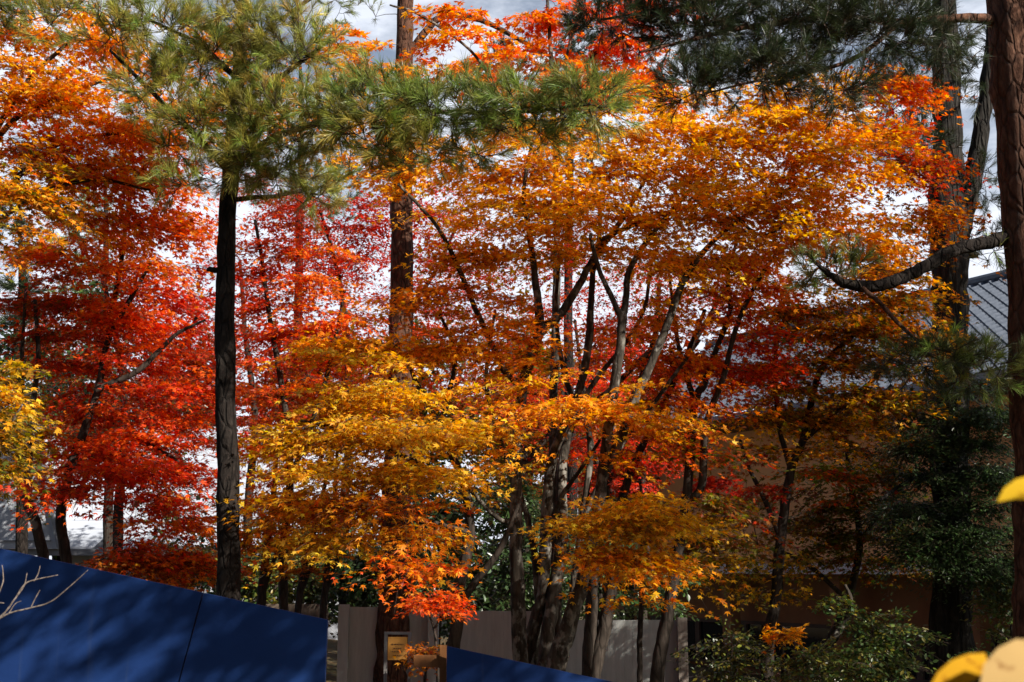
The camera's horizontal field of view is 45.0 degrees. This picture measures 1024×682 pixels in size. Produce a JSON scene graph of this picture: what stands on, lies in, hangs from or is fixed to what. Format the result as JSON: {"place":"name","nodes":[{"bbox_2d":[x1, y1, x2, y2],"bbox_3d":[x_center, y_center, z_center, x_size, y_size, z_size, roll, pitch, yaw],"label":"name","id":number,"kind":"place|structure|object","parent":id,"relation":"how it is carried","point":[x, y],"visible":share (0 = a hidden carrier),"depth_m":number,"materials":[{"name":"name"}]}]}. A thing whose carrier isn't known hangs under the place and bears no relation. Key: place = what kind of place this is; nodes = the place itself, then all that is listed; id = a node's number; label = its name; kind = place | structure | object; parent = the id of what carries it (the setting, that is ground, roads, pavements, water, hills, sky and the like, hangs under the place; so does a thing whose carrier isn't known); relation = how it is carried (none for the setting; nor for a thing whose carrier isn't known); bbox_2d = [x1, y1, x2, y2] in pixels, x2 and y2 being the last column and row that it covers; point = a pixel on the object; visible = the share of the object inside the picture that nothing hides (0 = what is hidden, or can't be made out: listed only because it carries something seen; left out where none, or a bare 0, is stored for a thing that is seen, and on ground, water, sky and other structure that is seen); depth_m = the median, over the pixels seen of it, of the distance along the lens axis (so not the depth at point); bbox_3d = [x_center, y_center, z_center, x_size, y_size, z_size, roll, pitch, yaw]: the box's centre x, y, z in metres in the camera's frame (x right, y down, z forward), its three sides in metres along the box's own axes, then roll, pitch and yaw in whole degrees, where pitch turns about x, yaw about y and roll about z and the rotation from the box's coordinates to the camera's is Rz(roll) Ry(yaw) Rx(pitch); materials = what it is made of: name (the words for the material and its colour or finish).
{"place":"outdoors","nodes":[
{"label":"outdoors","id":0,"kind":"place"},
{"bbox_2d":[0,0,1005,565],"label":"sky","id":1,"kind":"structure","parent":0,"point":[385,29],"materials":[{"name":"white"}]},
{"bbox_2d":[326,572,788,681],"bbox_3d":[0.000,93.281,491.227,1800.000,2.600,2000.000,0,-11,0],"label":"ground","id":2,"kind":"structure","parent":0,"point":[331,672],"depth_m":25.69,"materials":[{"name":"grey soil"}]},
{"bbox_2d":[0,358,62,507],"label":"maple tree","id":3,"kind":"object","parent":2,"relation":"on","point":[11,422],"visible":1,"depth_m":8.07,"materials":[{"name":"yellow plant"}]},
{"bbox_2d":[0,178,63,553],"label":"pine tree","id":4,"kind":"object","parent":2,"relation":"on","point":[21,541],"visible":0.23,"depth_m":24.35,"materials":[{"name":"plant"}]},
{"bbox_2d":[0,566,87,618],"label":"bare shrub","id":5,"kind":"object","parent":2,"relation":"on","point":[2,615],"visible":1,"depth_m":4.11,"materials":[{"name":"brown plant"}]},
{"bbox_2d":[0,269,89,558],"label":"maple tree","id":6,"kind":"object","parent":2,"relation":"on","point":[37,336],"visible":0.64,"depth_m":12.16,"materials":[{"name":"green plant"}]},
{"bbox_2d":[0,315,151,560],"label":"broadleaf tree","id":7,"kind":"object","parent":2,"relation":"on","point":[56,558],"visible":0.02,"depth_m":30.95,"materials":[{"name":"red plant"}]},
{"bbox_2d":[0,548,202,681],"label":"barrier panel","id":8,"kind":"object","parent":2,"relation":"on","point":[92,625],"visible":0.89,"depth_m":5.93,"materials":[{"name":"blue metal"}]},
{"bbox_2d":[45,152,161,402],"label":"pine tree","id":9,"kind":"object","parent":2,"relation":"on","point":[99,209],"visible":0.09,"depth_m":30.87,"materials":[{"name":"red plant"}]},
{"bbox_2d":[0,264,242,568],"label":"tree","id":10,"kind":"object","parent":2,"relation":"on","point":[107,531],"visible":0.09,"depth_m":24.05,"materials":[{"name":"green plant"}]},
{"bbox_2d":[0,192,274,592],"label":"maple tree","id":11,"kind":"object","parent":2,"relation":"on","point":[140,561],"visible":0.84,"depth_m":12.03,"materials":[{"name":"red plant"}]},
{"bbox_2d":[0,257,291,585],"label":"maple tree","id":12,"kind":"object","parent":2,"relation":"on","point":[117,508],"visible":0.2,"depth_m":19.06,"materials":[{"name":"red plant"}]},
{"bbox_2d":[0,0,311,282],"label":"maple tree","id":13,"kind":"object","parent":2,"relation":"on","point":[58,94],"visible":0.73,"depth_m":10.95,"materials":[{"name":"orange plant"}]},
{"bbox_2d":[116,277,265,426],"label":"broadleaf tree","id":14,"kind":"object","parent":2,"relation":"on","point":[184,362],"visible":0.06,"depth_m":32.95,"materials":[{"name":"red plant"}]},
{"bbox_2d":[0,427,383,639],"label":"white building","id":15,"kind":"structure","parent":2,"relation":"on","point":[85,538],"depth_m":26.94,"materials":[{"name":"paint"}]},
{"bbox_2d":[147,526,257,594],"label":"evergreen shrub","id":16,"kind":"object","parent":2,"relation":"on","point":[205,588],"visible":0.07,"depth_m":21.06,"materials":[{"name":"green plant"}]},
{"bbox_2d":[180,593,327,681],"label":"barrier panel","id":17,"kind":"object","parent":2,"relation":"on","point":[233,640],"visible":1,"depth_m":5.83,"materials":[{"name":"blue metal"}]},
{"bbox_2d":[207,540,309,603],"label":"evergreen shrub","id":18,"kind":"object","parent":2,"relation":"on","point":[250,591],"visible":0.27,"depth_m":17.29,"materials":[{"name":"green plant"}]},
{"bbox_2d":[240,511,335,603],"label":"evergreen shrub","id":19,"kind":"object","parent":2,"relation":"on","point":[252,529],"visible":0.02,"depth_m":21.92,"materials":[{"name":"green plant"}]},
{"bbox_2d":[134,260,443,595],"bbox_3d":[-4.335,2.092,23.022,6.369,7.436,3.028,0,-11,0],"label":"maple tree","id":20,"kind":"object","parent":2,"relation":"on","point":[255,412],"visible":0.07,"depth_m":23.14,"materials":[{"name":"red plant"}]},
{"bbox_2d":[241,442,343,605],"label":"maple tree","id":21,"kind":"object","parent":2,"relation":"on","point":[263,581],"visible":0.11,"depth_m":14.90,"materials":[{"name":"yellow plant"}]},
{"bbox_2d":[266,604,328,668],"bbox_3d":[-3.079,4.204,16.550,1.210,1.349,0.081,0,-11,0],"label":"board fence","id":22,"kind":"object","parent":2,"relation":"on","point":[311,610],"visible":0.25,"depth_m":16.62,"materials":[{"name":"brown wood"}]},
{"bbox_2d":[243,530,356,638],"bbox_3d":[-3.137,3.897,18.190,1.910,2.313,2.010,0,-11,0],"label":"evergreen shrub","id":23,"kind":"object","parent":2,"relation":"on","point":[311,590],"visible":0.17,"depth_m":18.01,"materials":[{"name":"green plant"}]},
{"bbox_2d":[244,445,359,613],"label":"maple tree","id":24,"kind":"object","parent":2,"relation":"on","point":[301,585],"visible":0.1,"depth_m":15.67,"materials":[{"name":"brown plant"}]},
{"bbox_2d":[248,41,370,416],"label":"pine tree","id":25,"kind":"object","parent":2,"relation":"on","point":[347,196],"visible":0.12,"depth_m":33.28,"materials":[{"name":"plant"}]},
{"bbox_2d":[197,219,426,610],"bbox_3d":[-2.382,1.402,14.352,2.720,5.910,2.079,0,-11,0],"label":"maple tree","id":26,"kind":"object","parent":2,"relation":"on","point":[277,336],"visible":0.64,"depth_m":14.66,"materials":[{"name":"red plant"}]},
{"bbox_2d":[209,320,419,426],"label":"broadleaf tree","id":27,"kind":"object","parent":2,"relation":"on","point":[261,408],"visible":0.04,"depth_m":32.00,"materials":[{"name":"red plant"}]},
{"bbox_2d":[266,447,380,618],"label":"maple tree","id":28,"kind":"object","parent":2,"relation":"on","point":[324,596],"visible":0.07,"depth_m":15.29,"materials":[{"name":"brown plant"}]},
{"bbox_2d":[0,0,656,600],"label":"pine tree","id":29,"kind":"object","parent":2,"relation":"on","point":[236,152],"visible":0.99,"depth_m":9.81,"materials":[{"name":"green plant"}]},
{"bbox_2d":[295,551,379,620],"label":"evergreen shrub","id":30,"kind":"object","parent":2,"relation":"on","point":[336,599],"visible":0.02,"depth_m":20.36,"materials":[{"name":"green plant"}]},
{"bbox_2d":[297,523,420,624],"bbox_3d":[-2.128,3.685,17.055,1.829,2.504,2.182,0,-11,0],"label":"evergreen shrub","id":31,"kind":"object","parent":2,"relation":"on","point":[369,595],"visible":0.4,"depth_m":16.91,"materials":[{"name":"green plant"}]},
{"bbox_2d":[207,298,521,648],"bbox_3d":[-1.185,1.681,10.404,2.466,4.332,3.009,-2,-11,12],"label":"maple tree","id":32,"kind":"object","parent":2,"relation":"on","point":[329,440],"visible":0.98,"depth_m":10.03,"materials":[{"name":"yellow plant"}]},
{"bbox_2d":[188,164,547,604],"bbox_3d":[-2.172,1.141,18.065,5.245,7.809,2.569,3,-11,-17],"label":"maple tree","id":33,"kind":"object","parent":2,"relation":"on","point":[336,271],"visible":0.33,"depth_m":18.43,"materials":[{"name":"red plant"}]},
{"bbox_2d":[337,604,438,681],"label":"board fence","id":34,"kind":"object","parent":2,"relation":"on","point":[356,653],"visible":0.52,"depth_m":14.56,"materials":[{"name":"wood"}]},
{"bbox_2d":[383,632,411,681],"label":"notice board","id":35,"kind":"object","parent":2,"relation":"on","point":[393,646],"visible":0.97,"depth_m":7.00,"materials":[{"name":"brown wood"}]},
{"bbox_2d":[369,515,430,606],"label":"evergreen shrub","id":36,"kind":"object","parent":2,"relation":"on","point":[415,558],"depth_m":21.86,"materials":[{"name":"green plant"}]},
{"bbox_2d":[393,638,440,681],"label":"maple shrub","id":37,"kind":"object","parent":2,"relation":"on","point":[421,651],"visible":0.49,"depth_m":6.79,"materials":[{"name":"orange plant"}]},
{"bbox_2d":[359,487,482,589],"bbox_3d":[-1.652,4.377,23.530,2.928,3.570,2.220,-4,-11,18],"label":"evergreen shrub","id":38,"kind":"object","parent":2,"relation":"on","point":[429,498],"visible":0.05,"depth_m":23.65,"materials":[{"name":"green plant"}]},
{"bbox_2d":[414,645,446,681],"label":"timber post","id":39,"kind":"object","parent":2,"relation":"on","point":[440,660],"visible":1,"depth_m":6.53,"materials":[{"name":"brown wood"}]},
{"bbox_2d":[385,584,478,681],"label":"maple shrub","id":40,"kind":"object","parent":2,"relation":"on","point":[424,604],"visible":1,"depth_m":8.35,"materials":[{"name":"orange plant"}]},
{"bbox_2d":[372,316,496,546],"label":"broadleaf tree","id":41,"kind":"object","parent":2,"relation":"on","point":[425,412],"visible":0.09,"depth_m":34.02,"materials":[{"name":"orange plant"}]},
{"bbox_2d":[375,463,503,654],"bbox_3d":[-1.006,3.369,17.354,1.799,3.434,2.344,0,-11,0],"label":"evergreen shrub","id":42,"kind":"object","parent":2,"relation":"on","point":[441,514],"visible":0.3,"depth_m":17.34,"materials":[{"name":"green plant"}]},
{"bbox_2d":[280,0,642,681],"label":"pine tree","id":43,"kind":"object","parent":2,"relation":"on","point":[401,244],"visible":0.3,"depth_m":15.29,"materials":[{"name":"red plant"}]},
{"bbox_2d":[416,540,527,650],"bbox_3d":[-0.554,4.438,20.498,2.344,2.557,2.147,-4,-11,23],"label":"evergreen shrub","id":44,"kind":"object","parent":2,"relation":"on","point":[482,585],"visible":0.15,"depth_m":20.37,"materials":[{"name":"green plant"}]},
{"bbox_2d":[460,611,530,659],"bbox_3d":[-0.160,4.095,14.979,1.150,1.673,0.210,0,-11,0],"label":"board fence","id":45,"kind":"object","parent":2,"relation":"on","point":[488,632],"visible":0.26,"depth_m":15.10,"materials":[{"name":"grey wood"}]},
{"bbox_2d":[416,478,577,610],"bbox_3d":[-0.274,4.331,22.992,3.088,3.751,2.195,0,-11,0],"label":"evergreen shrub","id":46,"kind":"object","parent":2,"relation":"on","point":[497,509],"visible":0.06,"depth_m":23.09,"materials":[{"name":"green plant"}]},
{"bbox_2d":[447,470,576,610],"bbox_3d":[0.196,3.621,18.049,2.119,3.420,2.136,-5,-12,26],"label":"evergreen shrub","id":47,"kind":"object","parent":2,"relation":"on","point":[503,571],"visible":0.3,"depth_m":17.97,"materials":[{"name":"green plant"}]},
{"bbox_2d":[310,0,718,637],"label":"maple tree","id":48,"kind":"object","parent":2,"relation":"on","point":[532,20],"visible":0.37,"depth_m":13.95,"materials":[{"name":"orange plant"}]},
{"bbox_2d":[446,646,611,681],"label":"barrier panel","id":49,"kind":"object","parent":2,"relation":"on","point":[463,665],"visible":1,"depth_m":6.37,"materials":[{"name":"blue fabric"}]},
{"bbox_2d":[412,340,653,519],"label":"maple tree","id":50,"kind":"object","parent":2,"relation":"on","point":[527,457],"visible":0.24,"depth_m":22.47,"materials":[{"name":"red plant"}]},
{"bbox_2d":[425,288,654,610],"bbox_3d":[0.383,3.258,30.687,5.665,9.112,4.412,4,-11,-20],"label":"broadleaf tree","id":51,"kind":"object","parent":2,"relation":"on","point":[541,465],"visible":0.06,"depth_m":30.76,"materials":[{"name":"green plant"}]},
{"bbox_2d":[478,544,614,619],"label":"evergreen shrub","id":52,"kind":"object","parent":2,"relation":"on","point":[565,587],"visible":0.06,"depth_m":20.96,"materials":[{"name":"green plant"}]},
{"bbox_2d":[503,0,632,599],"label":"pine tree","id":53,"kind":"object","parent":2,"relation":"on","point":[569,362],"visible":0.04,"depth_m":27.44,"materials":[{"name":"plant"}]},
{"bbox_2d":[528,495,661,619],"bbox_3d":[1.377,4.007,19.120,2.334,3.296,1.895,0,-11,0],"label":"evergreen shrub","id":54,"kind":"object","parent":2,"relation":"on","point":[620,612],"visible":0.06,"depth_m":19.09,"materials":[{"name":"green plant"}]},
{"bbox_2d":[558,298,693,619],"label":"broadleaf tree","id":55,"kind":"object","parent":2,"relation":"on","point":[604,379],"visible":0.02,"depth_m":32.97,"materials":[{"name":"orange plant"}]},
{"bbox_2d":[566,618,688,681],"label":"board fence","id":56,"kind":"object","parent":2,"relation":"on","point":[620,663],"visible":0.53,"depth_m":15.54,"materials":[{"name":"grey wood"}]},
{"bbox_2d":[465,216,804,619],"bbox_3d":[1.852,1.827,19.523,5.697,7.859,2.675,0,-11,0],"label":"maple tree","id":57,"kind":"object","parent":2,"relation":"on","point":[611,320],"visible":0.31,"depth_m":19.77,"materials":[{"name":"red plant"}]},
{"bbox_2d":[609,479,669,681],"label":"young maple","id":58,"kind":"object","parent":2,"relation":"on","point":[640,647],"visible":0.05,"depth_m":12.65,"materials":[{"name":"brown plant"}]},
{"bbox_2d":[286,36,1005,671],"bbox_3d":[1.316,0.316,11.145,7.270,7.480,3.649,0,-11,0],"label":"maple tree","id":59,"kind":"object","parent":2,"relation":"on","point":[534,642],"visible":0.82,"depth_m":11.28,"materials":[{"name":"orange plant"}]},
{"bbox_2d":[562,288,750,678],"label":"maple tree","id":60,"kind":"object","parent":2,"relation":"on","point":[596,640],"visible":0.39,"depth_m":12.42,"materials":[{"name":"orange plant"}]},
{"bbox_2d":[621,554,703,621],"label":"evergreen shrub","id":61,"kind":"object","parent":2,"relation":"on","point":[660,589],"visible":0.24,"depth_m":17.77,"materials":[{"name":"green plant"}]},
{"bbox_2d":[667,611,794,681],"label":"evergreen shrub","id":62,"kind":"object","parent":2,"relation":"on","point":[724,671],"visible":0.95,"depth_m":12.20,"materials":[{"name":"green plant"}]},
{"bbox_2d":[618,241,855,681],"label":"maple tree","id":63,"kind":"object","parent":2,"relation":"on","point":[689,454],"visible":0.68,"depth_m":12.19,"materials":[{"name":"orange plant"}]},
{"bbox_2d":[546,270,1014,681],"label":"beige building","id":64,"kind":"structure","parent":2,"relation":"on","point":[989,291],"depth_m":27.75,"materials":[{"name":"concrete"}]},
{"bbox_2d":[654,616,697,661],"bbox_3d":[4.237,7.626,31.738,0.906,1.070,1.592,1,-11,-3],"label":"window","id":65,"kind":"structure","parent":64,"relation":"in","point":[691,624],"depth_m":31.24,"materials":[{"name":"black glass"}]},
{"bbox_2d":[697,618,744,665],"bbox_3d":[5.137,7.353,30.263,0.906,1.070,1.592,1,-11,-3],"label":"window","id":66,"kind":"structure","parent":64,"relation":"in","point":[704,627],"depth_m":30.67,"materials":[{"name":"black glass"}]},
{"bbox_2d":[744,620,796,670],"bbox_3d":[6.036,7.080,28.789,0.906,1.070,1.592,1,-11,-3],"label":"window","id":67,"kind":"structure","parent":64,"relation":"in","point":[760,625],"depth_m":29.07,"materials":[{"name":"black glass"}]},
{"bbox_2d":[795,623,854,676],"bbox_3d":[6.936,6.807,27.314,0.906,1.070,1.592,1,-11,-3],"label":"window","id":68,"kind":"structure","parent":64,"relation":"in","point":[815,632],"depth_m":27.69,"materials":[{"name":"black glass"}]},
{"bbox_2d":[853,626,919,681],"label":"window","id":69,"kind":"structure","parent":64,"relation":"in","point":[916,674],"depth_m":25.37,"materials":[{"name":"black glass"}]},
{"bbox_2d":[917,629,930,681],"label":"window","id":70,"kind":"structure","parent":64,"relation":"in","point":[924,676],"depth_m":24.98,"materials":[{"name":"black glass"}]},
{"bbox_2d":[991,634,1009,653],"bbox_3d":[9.634,5.987,22.890,0.906,1.070,1.592,1,-11,-3],"label":"window","id":71,"kind":"structure","parent":64,"relation":"in","point":[997,645],"depth_m":23.59,"materials":[{"name":"black glass"}]},
{"bbox_2d":[759,622,808,680],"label":"maple shrub","id":72,"kind":"object","parent":2,"relation":"on","point":[786,635],"visible":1,"depth_m":11.04,"materials":[{"name":"orange plant"}]},
{"bbox_2d":[551,0,1023,640],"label":"pine tree","id":73,"kind":"object","parent":2,"relation":"on","point":[833,24],"visible":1,"depth_m":9.60,"materials":[{"name":"green plant"}]},
{"bbox_2d":[649,416,932,679],"bbox_3d":[2.911,2.748,13.269,3.867,4.057,2.185,6,-12,-30],"label":"maple tree","id":74,"kind":"object","parent":2,"relation":"on","point":[834,538],"visible":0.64,"depth_m":13.33,"materials":[{"name":"orange plant"}]},
{"bbox_2d":[753,628,888,681],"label":"evergreen shrub","id":75,"kind":"object","parent":2,"relation":"on","point":[818,662],"visible":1,"depth_m":10.81,"materials":[{"name":"green plant"}]},
{"bbox_2d":[665,213,990,681],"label":"maple tree","id":76,"kind":"object","parent":2,"relation":"on","point":[859,325],"visible":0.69,"depth_m":12.55,"materials":[{"name":"orange plant"}]},
{"bbox_2d":[807,584,872,680],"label":"evergreen shrub","id":77,"kind":"object","parent":2,"relation":"on","point":[849,601],"visible":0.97,"depth_m":11.29,"materials":[{"name":"green plant"}]},
{"bbox_2d":[803,606,951,681],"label":"evergreen shrub","id":78,"kind":"object","parent":2,"relation":"on","point":[873,648],"visible":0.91,"depth_m":11.16,"materials":[{"name":"green plant"}]},
{"bbox_2d":[819,0,1014,681],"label":"conifer tree","id":79,"kind":"object","parent":2,"relation":"on","point":[951,537],"visible":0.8,"depth_m":12.26,"materials":[{"name":"green plant"}]},
{"bbox_2d":[938,643,991,681],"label":"evergreen shrub","id":80,"kind":"object","parent":2,"relation":"on","point":[972,651],"visible":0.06,"depth_m":11.40,"materials":[{"name":"green plant"}]},
{"bbox_2d":[933,477,1023,681],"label":"young tree","id":81,"kind":"object","parent":2,"relation":"on","point":[1004,663],"visible":1,"depth_m":0.96,"materials":[{"name":"yellow plant"}]},
{"bbox_2d":[958,544,1013,646],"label":"evergreen shrub","id":82,"kind":"object","parent":2,"relation":"on","point":[996,612],"visible":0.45,"depth_m":12.14,"materials":[{"name":"green plant"}]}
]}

